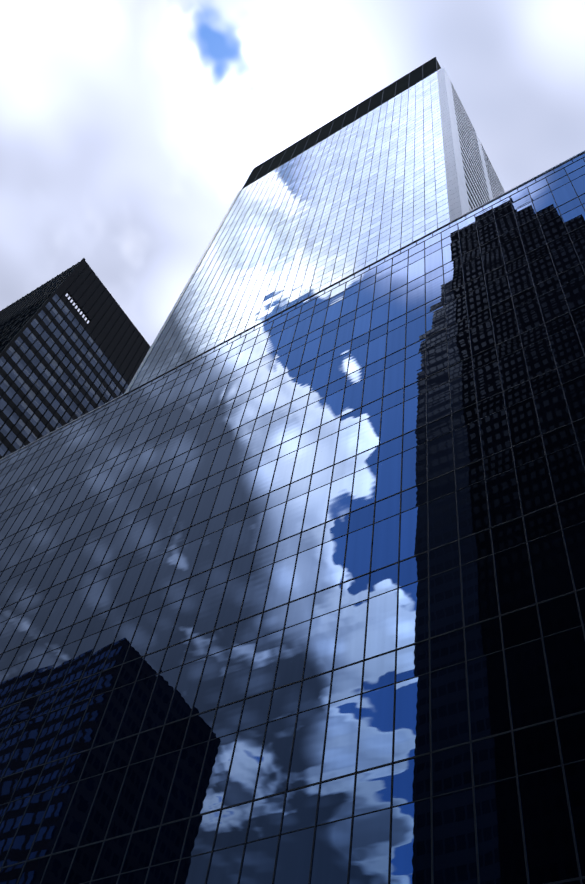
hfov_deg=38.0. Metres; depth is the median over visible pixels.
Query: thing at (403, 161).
glass tower
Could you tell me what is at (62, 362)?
dark tower
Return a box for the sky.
[0,0,584,346]
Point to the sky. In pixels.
(130, 130)
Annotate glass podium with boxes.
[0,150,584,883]
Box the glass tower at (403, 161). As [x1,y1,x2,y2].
[124,57,504,393]
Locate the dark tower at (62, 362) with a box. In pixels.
[0,258,149,458]

